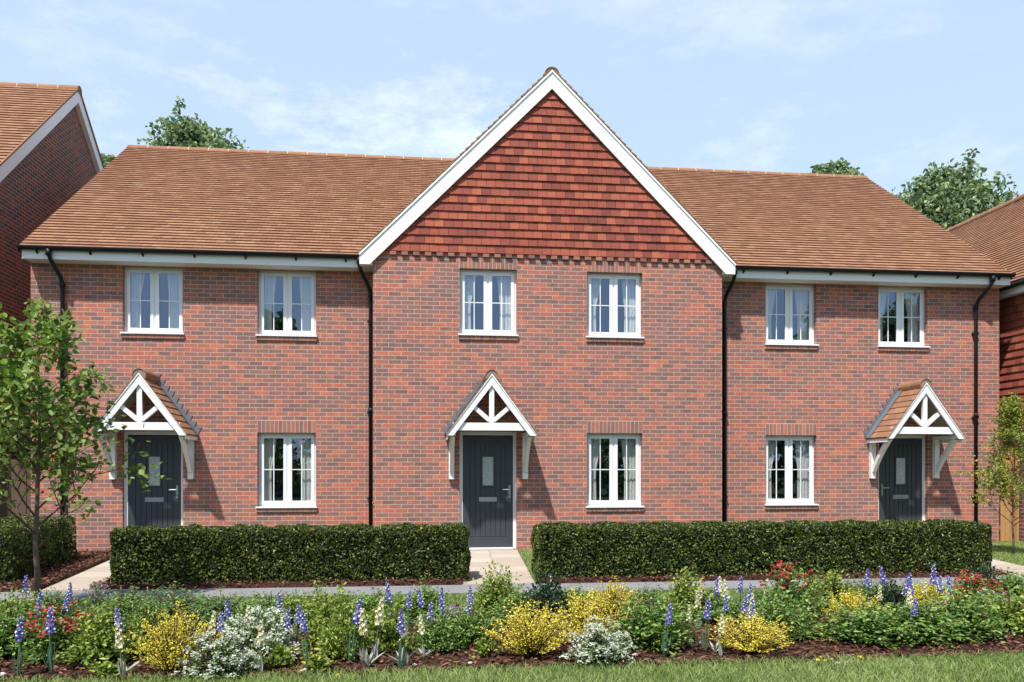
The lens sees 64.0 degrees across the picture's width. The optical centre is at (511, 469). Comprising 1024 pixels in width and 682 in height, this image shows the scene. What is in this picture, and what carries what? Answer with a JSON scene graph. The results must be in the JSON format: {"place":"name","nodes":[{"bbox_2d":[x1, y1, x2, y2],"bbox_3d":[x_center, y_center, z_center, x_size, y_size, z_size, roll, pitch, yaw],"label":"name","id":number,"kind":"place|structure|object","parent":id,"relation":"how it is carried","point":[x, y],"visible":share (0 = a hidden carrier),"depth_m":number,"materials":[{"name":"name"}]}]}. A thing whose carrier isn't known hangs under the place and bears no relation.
{"place":"outdoors","nodes":[
{"label":"outdoors","id":0,"kind":"place"},
{"bbox_2d":[41,560,131,590],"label":"paved path","id":1,"kind":"structure","parent":0,"point":[81,581],"depth_m":10.68,"materials":[{"name":"stone"}]},
{"bbox_2d":[460,550,534,584],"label":"paved path","id":2,"kind":"structure","parent":0,"point":[513,560],"depth_m":12.12,"materials":[{"name":"stone"}]},
{"bbox_2d":[0,576,1023,600],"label":"footpath","id":3,"kind":"structure","parent":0,"point":[464,588],"depth_m":9.94,"materials":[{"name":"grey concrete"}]},
{"bbox_2d":[0,551,1023,681],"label":"ground","id":4,"kind":"structure","parent":0,"point":[648,675],"depth_m":5.86,"materials":[{"name":"green plant"}]},
{"bbox_2d":[0,459,30,522],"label":"wooden fence","id":5,"kind":"object","parent":4,"relation":"on","point":[14,495],"visible":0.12,"depth_m":14.50,"materials":[{"name":"brown wood"}]},
{"bbox_2d":[0,82,103,513],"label":"gabled house","id":6,"kind":"structure","parent":4,"relation":"on","point":[51,161],"depth_m":17.30,"materials":[{"name":"red brick"}]},
{"bbox_2d":[0,551,110,591],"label":"mulch strip","id":7,"kind":"object","parent":4,"relation":"on","point":[68,575],"visible":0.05,"depth_m":11.04,"materials":[{"name":"brown wood"}]},
{"bbox_2d":[0,514,77,582],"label":"hedge","id":8,"kind":"object","parent":7,"relation":"on","point":[16,551],"visible":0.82,"depth_m":11.22,"materials":[{"name":"green plant"}]},
{"bbox_2d":[0,297,170,598],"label":"young tree","id":9,"kind":"object","parent":4,"relation":"on","point":[26,378],"visible":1,"depth_m":8.28,"materials":[{"name":"green plant"}]},
{"bbox_2d":[137,95,249,149],"bbox_3d":[-10.652,-5.451,28.217,4.877,13.974,4.700,0,0,40],"label":"broadleaf tree","id":10,"kind":"object","parent":4,"relation":"on","point":[188,131],"visible":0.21,"depth_m":27.17,"materials":[{"name":"green plant"}]},
{"bbox_2d":[89,579,463,589],"bbox_3d":[-2.920,1.422,10.605,4.650,0.045,1.190,0,0,-6],"label":"mulch strip","id":11,"kind":"object","parent":4,"relation":"on","point":[293,585],"visible":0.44,"depth_m":10.06,"materials":[{"name":"wood"}]},
{"bbox_2d":[109,522,470,584],"bbox_3d":[-2.773,1.060,10.604,4.464,0.726,0.872,0,0,-6],"label":"hedge","id":12,"kind":"object","parent":11,"relation":"on","point":[195,553],"visible":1,"depth_m":10.26,"materials":[{"name":"green plant"}]},
{"bbox_2d":[1,583,961,614],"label":"grass","id":13,"kind":"structure","parent":4,"relation":"on","point":[745,591],"depth_m":9.27,"materials":[{"name":"green plant"}]},
{"bbox_2d":[0,548,1023,681],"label":"bark chips","id":14,"kind":"object","parent":4,"relation":"on","point":[85,557],"visible":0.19,"depth_m":6.49,"materials":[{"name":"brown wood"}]},
{"bbox_2d":[12,616,24,676],"bbox_3d":[-3.405,1.220,5.666,0.081,0.438,0.070,0,0,35],"label":"delphinium","id":15,"kind":"object","parent":14,"relation":"on","point":[20,660],"visible":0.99,"depth_m":5.66,"materials":[{"name":"blue plant"}]},
{"bbox_2d":[0,594,49,663],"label":"green shrub","id":16,"kind":"object","parent":14,"relation":"on","point":[9,617],"visible":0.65,"depth_m":6.21,"materials":[{"name":"green plant"}]},
{"bbox_2d":[0,587,55,626],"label":"lime shrub","id":17,"kind":"object","parent":14,"relation":"on","point":[31,603],"visible":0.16,"depth_m":7.25,"materials":[{"name":"green plant"}]},
{"bbox_2d":[40,606,56,673],"bbox_3d":[-3.264,1.198,5.775,0.081,0.483,0.083,0,0,27],"label":"delphinium","id":18,"kind":"object","parent":14,"relation":"on","point":[50,665],"visible":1,"depth_m":5.77,"materials":[{"name":"blue plant"}]},
{"bbox_2d":[7,601,97,666],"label":"red flowering shrub","id":19,"kind":"object","parent":14,"relation":"on","point":[60,636],"visible":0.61,"depth_m":6.10,"materials":[{"name":"green plant"}]},
{"bbox_2d":[28,585,91,618],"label":"feathery shrub","id":20,"kind":"object","parent":14,"relation":"on","point":[55,599],"visible":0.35,"depth_m":7.78,"materials":[{"name":"green plant"}]},
{"bbox_2d":[73,582,118,618],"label":"mauve flowering shrub","id":21,"kind":"object","parent":14,"relation":"on","point":[95,596],"visible":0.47,"depth_m":7.88,"materials":[{"name":"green plant"}]},
{"bbox_2d":[53,596,150,665],"bbox_3d":[-3.054,1.207,6.127,0.671,0.498,0.627,0,0,-10],"label":"lime shrub","id":22,"kind":"object","parent":14,"relation":"on","point":[98,642],"visible":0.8,"depth_m":6.02,"materials":[{"name":"green plant"}]},
{"bbox_2d":[83,656,127,677],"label":"plant","id":23,"kind":"object","parent":14,"relation":"on","point":[107,668],"visible":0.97,"depth_m":5.68,"materials":[{"name":"green plant"}]},
{"bbox_2d":[71,583,165,624],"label":"feathery shrub","id":24,"kind":"object","parent":14,"relation":"on","point":[123,607],"visible":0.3,"depth_m":7.46,"materials":[{"name":"green plant"}]},
{"bbox_2d":[122,594,173,653],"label":"green shrub","id":25,"kind":"object","parent":14,"relation":"on","point":[140,608],"visible":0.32,"depth_m":6.44,"materials":[{"name":"green plant"}]},
{"bbox_2d":[123,579,207,625],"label":"feathery shrub","id":26,"kind":"object","parent":14,"relation":"on","point":[171,604],"visible":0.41,"depth_m":7.52,"materials":[{"name":"green plant"}]},
{"bbox_2d":[121,601,221,671],"bbox_3d":[-2.413,1.191,5.851,0.678,0.503,0.632,0,0,-23],"label":"golden shrub","id":27,"kind":"object","parent":14,"relation":"on","point":[166,648],"visible":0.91,"depth_m":5.76,"materials":[{"name":"yellow plant"}]},
{"bbox_2d":[171,626,259,679],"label":"white flowering shrub","id":28,"kind":"object","parent":14,"relation":"on","point":[218,659],"visible":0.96,"depth_m":5.75,"materials":[{"name":"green plant"}]},
{"bbox_2d":[181,586,263,632],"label":"feathery shrub","id":29,"kind":"object","parent":14,"relation":"on","point":[207,609],"visible":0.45,"depth_m":7.42,"materials":[{"name":"green plant"}]},
{"bbox_2d":[221,594,292,637],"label":"green shrub","id":30,"kind":"object","parent":14,"relation":"on","point":[240,611],"visible":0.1,"depth_m":6.94,"materials":[{"name":"green plant"}]},
{"bbox_2d":[215,604,302,666],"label":"white flowering shrub","id":31,"kind":"object","parent":14,"relation":"on","point":[272,634],"visible":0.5,"depth_m":6.06,"materials":[{"name":"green plant"}]},
{"bbox_2d":[240,587,306,623],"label":"feathery shrub","id":32,"kind":"object","parent":14,"relation":"on","point":[269,602],"visible":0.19,"depth_m":7.71,"materials":[{"name":"green plant"}]},
{"bbox_2d":[255,637,302,668],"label":"plant","id":33,"kind":"object","parent":14,"relation":"on","point":[280,657],"visible":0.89,"depth_m":5.88,"materials":[{"name":"green plant"}]},
{"bbox_2d":[274,589,322,627],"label":"lime shrub","id":34,"kind":"object","parent":14,"relation":"on","point":[292,605],"visible":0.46,"depth_m":7.44,"materials":[{"name":"green plant"}]},
{"bbox_2d":[293,647,338,672],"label":"plant","id":35,"kind":"object","parent":14,"relation":"on","point":[318,661],"visible":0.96,"depth_m":5.85,"materials":[{"name":"green plant"}]},
{"bbox_2d":[291,580,358,649],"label":"lime shrub","id":36,"kind":"object","parent":14,"relation":"on","point":[324,610],"visible":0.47,"depth_m":6.59,"materials":[{"name":"green plant"}]},
{"bbox_2d":[314,594,374,660],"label":"lime shrub","id":37,"kind":"object","parent":14,"relation":"on","point":[336,641],"visible":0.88,"depth_m":6.18,"materials":[{"name":"green plant"}]},
{"bbox_2d":[348,587,414,623],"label":"green shrub","id":38,"kind":"object","parent":14,"relation":"on","point":[368,601],"visible":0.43,"depth_m":7.69,"materials":[{"name":"green plant"}]},
{"bbox_2d":[357,601,416,653],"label":"lime shrub","id":39,"kind":"object","parent":14,"relation":"on","point":[388,636],"visible":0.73,"depth_m":6.42,"materials":[{"name":"green plant"}]},
{"bbox_2d":[400,581,454,620],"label":"green shrub","id":40,"kind":"object","parent":14,"relation":"on","point":[428,597],"visible":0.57,"depth_m":7.83,"materials":[{"name":"green plant"}]},
{"bbox_2d":[403,607,470,652],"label":"green shrub","id":41,"kind":"object","parent":14,"relation":"on","point":[438,634],"visible":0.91,"depth_m":6.47,"materials":[{"name":"green plant"}]},
{"bbox_2d":[445,604,508,646],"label":"green shrub","id":42,"kind":"object","parent":14,"relation":"on","point":[474,623],"visible":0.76,"depth_m":6.70,"materials":[{"name":"green plant"}]},
{"bbox_2d":[471,560,522,618],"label":"lime shrub","id":43,"kind":"object","parent":14,"relation":"on","point":[494,593],"visible":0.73,"depth_m":7.82,"materials":[{"name":"green plant"}]},
{"bbox_2d":[488,588,542,630],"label":"green shrub","id":44,"kind":"object","parent":14,"relation":"on","point":[501,609],"visible":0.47,"depth_m":7.46,"materials":[{"name":"green plant"}]},
{"bbox_2d":[479,596,579,656],"bbox_3d":[0.135,1.213,6.317,0.758,0.457,0.722,0,0,-26],"label":"golden shrub","id":45,"kind":"object","parent":14,"relation":"on","point":[529,639],"visible":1,"depth_m":6.26,"materials":[{"name":"yellow plant"}]},
{"bbox_2d":[508,583,560,626],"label":"dark shrub","id":46,"kind":"object","parent":14,"relation":"on","point":[550,602],"visible":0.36,"depth_m":7.51,"materials":[{"name":"green plant"}]},
{"bbox_2d":[523,565,571,620],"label":"dark shrub","id":47,"kind":"object","parent":14,"relation":"on","point":[543,581],"visible":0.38,"depth_m":7.81,"materials":[{"name":"green plant"}]},
{"bbox_2d":[546,588,627,642],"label":"golden shrub","id":48,"kind":"object","parent":14,"relation":"on","point":[589,609],"visible":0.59,"depth_m":6.70,"materials":[{"name":"yellow plant"}]},
{"bbox_2d":[558,608,636,664],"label":"white flowering shrub","id":49,"kind":"object","parent":14,"relation":"on","point":[598,647],"visible":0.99,"depth_m":6.10,"materials":[{"name":"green plant"}]},
{"bbox_2d":[581,575,643,620],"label":"golden shrub","id":50,"kind":"object","parent":14,"relation":"on","point":[614,597],"visible":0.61,"depth_m":7.66,"materials":[{"name":"yellow plant"}]},
{"bbox_2d":[612,582,669,617],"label":"feathery shrub","id":51,"kind":"object","parent":14,"relation":"on","point":[645,599],"visible":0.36,"depth_m":7.97,"materials":[{"name":"green plant"}]},
{"bbox_2d":[607,592,709,656],"bbox_3d":[1.173,1.224,6.666,0.816,0.464,0.860,0,0,28],"label":"green shrub","id":52,"kind":"object","parent":14,"relation":"on","point":[647,626],"visible":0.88,"depth_m":6.53,"materials":[{"name":"green plant"}]},
{"bbox_2d":[656,566,719,619],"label":"lime shrub","id":53,"kind":"object","parent":14,"relation":"on","point":[686,591],"visible":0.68,"depth_m":7.82,"materials":[{"name":"green plant"}]},
{"bbox_2d":[698,598,763,627],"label":"green shrub","id":54,"kind":"object","parent":14,"relation":"on","point":[731,606],"visible":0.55,"depth_m":7.57,"materials":[{"name":"green plant"}]},
{"bbox_2d":[708,610,795,651],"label":"golden shrub","id":55,"kind":"object","parent":14,"relation":"on","point":[750,639],"visible":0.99,"depth_m":6.39,"materials":[{"name":"yellow plant"}]},
{"bbox_2d":[739,589,825,642],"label":"green shrub","id":56,"kind":"object","parent":14,"relation":"on","point":[772,613],"visible":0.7,"depth_m":6.93,"materials":[{"name":"green plant"}]},
{"bbox_2d":[749,560,836,628],"bbox_3d":[2.575,1.142,7.516,0.812,0.621,0.826,0,0,-8],"label":"red flowering shrub","id":57,"kind":"object","parent":14,"relation":"on","point":[790,585],"visible":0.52,"depth_m":7.41,"materials":[{"name":"green plant"}]},
{"bbox_2d":[804,567,871,613],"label":"lime shrub","id":58,"kind":"object","parent":14,"relation":"on","point":[831,578],"visible":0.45,"depth_m":8.30,"materials":[{"name":"green plant"}]},
{"bbox_2d":[813,588,893,622],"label":"golden shrub","id":59,"kind":"object","parent":14,"relation":"on","point":[848,602],"visible":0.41,"depth_m":7.54,"materials":[{"name":"yellow plant"}]},
{"bbox_2d":[810,599,933,648],"bbox_3d":[2.972,1.274,6.919,0.902,0.354,0.951,0,0,-27],"label":"green shrub","id":60,"kind":"object","parent":14,"relation":"on","point":[869,624],"visible":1,"depth_m":6.75,"materials":[{"name":"green plant"}]},
{"bbox_2d":[847,573,902,604],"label":"feathery shrub","id":61,"kind":"object","parent":14,"relation":"on","point":[872,591],"visible":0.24,"depth_m":8.51,"materials":[{"name":"green plant"}]},
{"bbox_2d":[874,572,912,613],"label":"dark shrub","id":62,"kind":"object","parent":14,"relation":"on","point":[892,595],"visible":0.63,"depth_m":7.99,"materials":[{"name":"green plant"}]},
{"bbox_2d":[872,597,977,649],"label":"green shrub","id":63,"kind":"object","parent":14,"relation":"on","point":[936,626],"visible":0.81,"depth_m":6.76,"materials":[{"name":"green plant"}]},
{"bbox_2d":[901,580,973,608],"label":"golden shrub","id":64,"kind":"object","parent":14,"relation":"on","point":[920,594],"visible":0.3,"depth_m":8.22,"materials":[{"name":"yellow plant"}]},
{"bbox_2d":[925,582,1022,642],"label":"green shrub","id":65,"kind":"object","parent":14,"relation":"on","point":[989,627],"visible":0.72,"depth_m":6.91,"materials":[{"name":"green plant"}]},
{"bbox_2d":[943,569,1007,606],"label":"red flowering shrub","id":66,"kind":"object","parent":14,"relation":"on","point":[975,580],"visible":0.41,"depth_m":8.36,"materials":[{"name":"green plant"}]},
{"bbox_2d":[968,585,1023,636],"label":"lime shrub","id":67,"kind":"object","parent":14,"relation":"on","point":[1015,608],"visible":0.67,"depth_m":7.21,"materials":[{"name":"green plant"}]},
{"bbox_2d":[985,567,1023,600],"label":"green shrub","id":68,"kind":"object","parent":14,"relation":"on","point":[1013,583],"visible":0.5,"depth_m":8.54,"materials":[{"name":"green plant"}]},
{"bbox_2d":[17,67,1015,551],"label":"terraced house","id":69,"kind":"structure","parent":4,"relation":"on","point":[391,387],"depth_m":14.84,"materials":[{"name":"red brick"}]},
{"bbox_2d":[130,273,144,327],"bbox_3d":[-6.689,-2.984,14.622,0.250,1.087,0.014,0,0,-6],"label":"curtain","id":70,"kind":"object","parent":69,"relation":"hanging from","point":[134,295],"visible":0.99,"depth_m":14.62,"materials":[{"name":"white fabric"}]},
{"bbox_2d":[120,267,183,338],"bbox_3d":[-6.343,-2.954,14.523,1.075,1.267,0.257,0,0,-6],"label":"window","id":71,"kind":"structure","parent":69,"relation":"in","point":[154,331],"depth_m":14.54,"materials":[{"name":"white plastic"}]},
{"bbox_2d":[124,431,182,534],"bbox_3d":[-6.346,0.369,14.545,1.025,2.114,0.148,0,0,-6],"label":"door","id":72,"kind":"structure","parent":69,"relation":"in","point":[161,506],"depth_m":14.53,"materials":[{"name":"grey paint"}]},
{"bbox_2d":[167,274,178,328],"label":"curtain","id":73,"kind":"object","parent":69,"relation":"hanging from","point":[174,296],"visible":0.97,"depth_m":14.69,"materials":[{"name":"white fabric"}]},
{"bbox_2d":[264,438,276,500],"bbox_3d":[-4.398,0.014,14.877,0.250,1.240,0.014,0,0,-6],"label":"curtain","id":74,"kind":"object","parent":69,"relation":"hanging from","point":[268,453],"visible":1,"depth_m":14.88,"materials":[{"name":"white fabric"}]},
{"bbox_2d":[264,276,276,329],"bbox_3d":[-4.398,-2.984,14.877,0.250,1.087,0.014,0,0,-6],"label":"curtain","id":75,"kind":"object","parent":69,"relation":"hanging from","point":[268,289],"visible":0.94,"depth_m":14.88,"materials":[{"name":"white fabric"}]},
{"bbox_2d":[255,420,316,511],"bbox_3d":[-4.053,-0.066,14.779,1.075,1.641,0.257,0,0,-6],"label":"window","id":76,"kind":"structure","parent":69,"relation":"in","point":[287,430],"depth_m":14.77,"materials":[{"name":"white plastic"}]},
{"bbox_2d":[255,271,316,340],"bbox_3d":[-4.053,-2.954,14.779,1.075,1.267,0.257,0,0,-6],"label":"window","id":77,"kind":"structure","parent":69,"relation":"in","point":[287,334],"depth_m":14.80,"materials":[{"name":"white plastic"}]},
{"bbox_2d":[299,438,310,500],"bbox_3d":[-3.752,0.014,14.950,0.280,1.240,0.014,0,0,-6],"label":"curtain","id":78,"kind":"object","parent":69,"relation":"hanging from","point":[306,464],"visible":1,"depth_m":14.95,"materials":[{"name":"white fabric"}]},
{"bbox_2d":[299,277,310,330],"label":"curtain","id":79,"kind":"object","parent":69,"relation":"hanging from","point":[306,299],"visible":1,"depth_m":14.95,"materials":[{"name":"white fabric"}]},
{"bbox_2d":[465,275,475,329],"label":"curtain","id":80,"kind":"object","parent":69,"relation":"hanging from","point":[469,285],"visible":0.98,"depth_m":14.80,"materials":[{"name":"white fabric"}]},
{"bbox_2d":[460,431,515,549],"bbox_3d":[-0.434,0.369,14.726,1.025,2.114,0.148,0,0,-6],"label":"door","id":81,"kind":"structure","parent":69,"relation":"in","point":[487,463],"depth_m":14.71,"materials":[{"name":"grey paint"}]},
{"bbox_2d":[458,256,518,339],"bbox_3d":[-0.432,-3.065,14.703,1.075,1.488,0.257,0,0,-6],"label":"window","id":82,"kind":"structure","parent":69,"relation":"in","point":[479,262],"depth_m":14.68,"materials":[{"name":"white plastic"}]},
{"bbox_2d":[497,276,510,329],"bbox_3d":[-0.131,-2.984,14.874,0.280,1.087,0.014,0,0,-6],"label":"curtain","id":83,"kind":"object","parent":69,"relation":"hanging from","point":[506,298],"visible":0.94,"depth_m":14.88,"materials":[{"name":"white fabric"}]},
{"bbox_2d":[591,439,599,499],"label":"curtain","id":84,"kind":"object","parent":69,"relation":"hanging from","point":[595,446],"visible":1,"depth_m":15.06,"materials":[{"name":"white fabric"}]},
{"bbox_2d":[591,279,599,331],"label":"curtain","id":85,"kind":"object","parent":69,"relation":"hanging from","point":[595,286],"visible":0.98,"depth_m":15.06,"materials":[{"name":"white fabric"}]},
{"bbox_2d":[586,421,643,511],"bbox_3d":[1.860,-0.066,14.959,1.075,1.641,0.257,0,0,-6],"label":"window","id":86,"kind":"structure","parent":69,"relation":"in","point":[600,430],"depth_m":14.96,"materials":[{"name":"white plastic"}]},
{"bbox_2d":[586,260,643,342],"bbox_3d":[1.860,-3.065,14.959,1.075,1.488,0.257,0,0,-6],"label":"window","id":87,"kind":"structure","parent":69,"relation":"in","point":[613,335],"depth_m":14.95,"materials":[{"name":"white plastic"}]},
{"bbox_2d":[622,439,635,499],"bbox_3d":[2.160,0.014,15.130,0.280,1.240,0.014,0,0,-6],"label":"curtain","id":88,"kind":"object","parent":69,"relation":"hanging from","point":[631,464],"visible":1,"depth_m":15.13,"materials":[{"name":"white fabric"}]},
{"bbox_2d":[622,279,635,332],"bbox_3d":[2.160,-2.984,15.130,0.280,1.087,0.014,0,0,-6],"label":"curtain","id":89,"kind":"object","parent":69,"relation":"hanging from","point":[631,301],"visible":0.94,"depth_m":15.13,"materials":[{"name":"white fabric"}]},
{"bbox_2d":[764,424,818,508],"bbox_3d":[5.361,-0.066,15.830,1.075,1.641,0.257,0,0,-6],"label":"window","id":90,"kind":"structure","parent":69,"relation":"in","point":[776,432],"depth_m":15.84,"materials":[{"name":"white plastic"}]},
{"bbox_2d":[764,284,818,349],"bbox_3d":[5.361,-2.954,15.830,1.075,1.267,0.257,0,0,-6],"label":"window","id":91,"kind":"structure","parent":69,"relation":"in","point":[788,343],"depth_m":15.85,"materials":[{"name":"white plastic"}]},
{"bbox_2d":[795,440,808,498],"bbox_3d":[5.661,0.014,16.001,0.280,1.240,0.014,0,0,-6],"label":"curtain","id":92,"kind":"object","parent":69,"relation":"hanging from","point":[804,465],"visible":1,"depth_m":16.00,"materials":[{"name":"white fabric"}]},
{"bbox_2d":[795,290,808,339],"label":"curtain","id":93,"kind":"object","parent":69,"relation":"hanging from","point":[804,311],"visible":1,"depth_m":16.00,"materials":[{"name":"white fabric"}]},
{"bbox_2d":[878,435,924,520],"bbox_3d":[7.634,0.369,16.106,1.025,2.114,0.148,0,0,-6],"label":"door","id":94,"kind":"structure","parent":69,"relation":"in","point":[901,470],"depth_m":16.10,"materials":[{"name":"grey paint"}]},
{"bbox_2d":[877,287,929,351],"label":"window","id":95,"kind":"structure","parent":69,"relation":"in","point":[899,345],"depth_m":16.10,"materials":[{"name":"white plastic"}]},
{"bbox_2d":[905,293,917,341],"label":"curtain","id":96,"kind":"object","parent":69,"relation":"hanging from","point":[914,314],"visible":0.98,"depth_m":16.26,"materials":[{"name":"white fabric"}]},
{"bbox_2d":[540,571,1007,583],"bbox_3d":[3.547,1.422,11.352,6.530,0.045,1.240,0,0,-6],"label":"mulch strip","id":97,"kind":"object","parent":4,"relation":"on","point":[707,578],"visible":0.2,"depth_m":10.69,"materials":[{"name":"wood"}]},
{"bbox_2d":[530,518,992,577],"bbox_3d":[3.443,1.061,11.299,6.376,0.728,0.912,0,0,-6],"label":"hedge","id":98,"kind":"object","parent":97,"relation":"on","point":[660,548],"visible":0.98,"depth_m":10.93,"materials":[{"name":"green plant"}]},
{"bbox_2d":[809,157,864,175],"bbox_3d":[12.000,-5.027,30.678,3.207,13.126,3.216,0,0,-6],"label":"broadleaf tree","id":99,"kind":"object","parent":4,"relation":"on","point":[832,167],"visible":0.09,"depth_m":29.89,"materials":[{"name":"green plant"}]},
{"bbox_2d":[890,148,1018,228],"bbox_3d":[17.432,-5.498,32.276,6.709,14.069,6.498,0,0,-6],"label":"broadleaf tree","id":100,"kind":"object","parent":4,"relation":"on","point":[945,197],"visible":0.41,"depth_m":31.43,"materials":[{"name":"green plant"}]},
{"bbox_2d":[946,194,1023,541],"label":"tile hung house","id":101,"kind":"structure","parent":4,"relation":"on","point":[995,234],"depth_m":16.79,"materials":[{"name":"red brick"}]},
{"bbox_2d":[955,392,1023,554],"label":"young tree","id":102,"kind":"object","parent":4,"relation":"on","point":[1014,411],"visible":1,"depth_m":13.77,"materials":[{"name":"green plant"}]},
{"bbox_2d":[999,451,1018,540],"bbox_3d":[9.859,0.522,16.243,0.398,1.791,0.080,0,0,-6],"label":"wooden fence","id":103,"kind":"object","parent":4,"relation":"on","point":[1005,528],"visible":0.56,"depth_m":16.21,"materials":[{"name":"brown wood"}]},
{"bbox_2d":[0,0,1023,210],"label":"sky","id":104,"kind":"structure","parent":0,"point":[891,89],"materials":[{"name":"blue"}]},
{"bbox_2d":[518,539,1023,581],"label":"grass","id":105,"kind":"structure","parent":0,"point":[1002,550],"depth_m":13.84,"materials":[{"name":"green plant"}]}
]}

